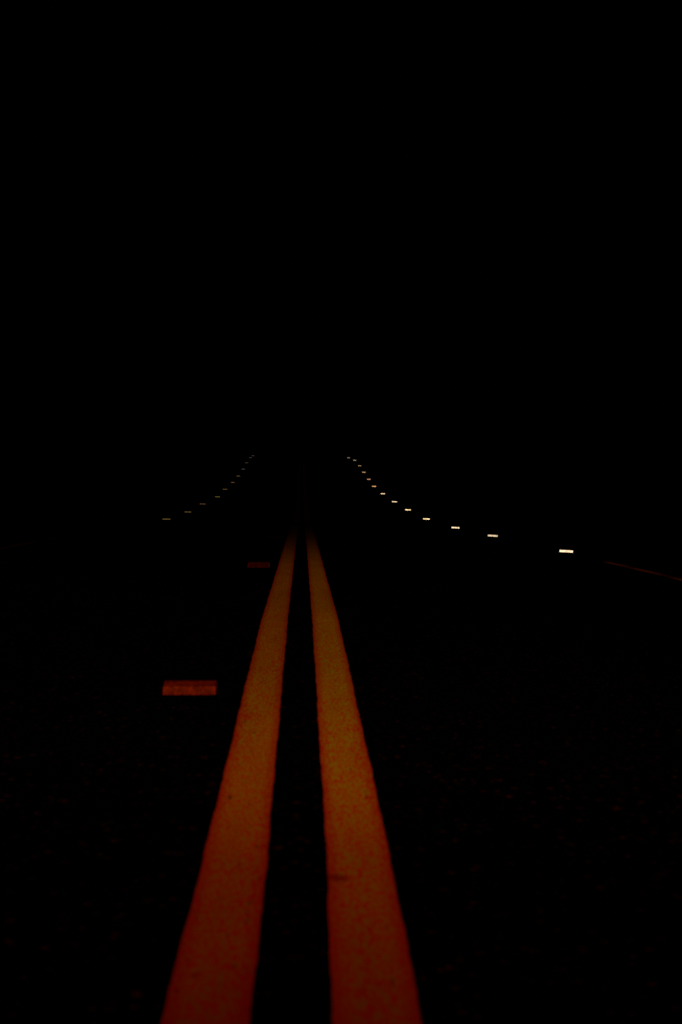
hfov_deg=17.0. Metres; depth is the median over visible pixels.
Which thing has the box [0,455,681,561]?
ground
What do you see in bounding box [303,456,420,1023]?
road stripe
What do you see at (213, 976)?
road stripe
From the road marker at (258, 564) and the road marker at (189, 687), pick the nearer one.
the road marker at (189, 687)
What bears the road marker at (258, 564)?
on the road
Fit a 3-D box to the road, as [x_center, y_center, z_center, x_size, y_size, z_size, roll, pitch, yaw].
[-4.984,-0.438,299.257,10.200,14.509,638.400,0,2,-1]
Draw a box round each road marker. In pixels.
[163,680,216,694]
[248,562,269,566]
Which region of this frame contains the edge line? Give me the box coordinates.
[605,562,681,580]
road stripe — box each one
[161,455,300,1023]
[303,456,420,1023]
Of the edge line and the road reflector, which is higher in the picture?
the road reflector
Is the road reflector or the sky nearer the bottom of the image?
the road reflector
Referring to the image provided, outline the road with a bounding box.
[0,455,681,1023]
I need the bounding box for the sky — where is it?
[0,0,681,462]

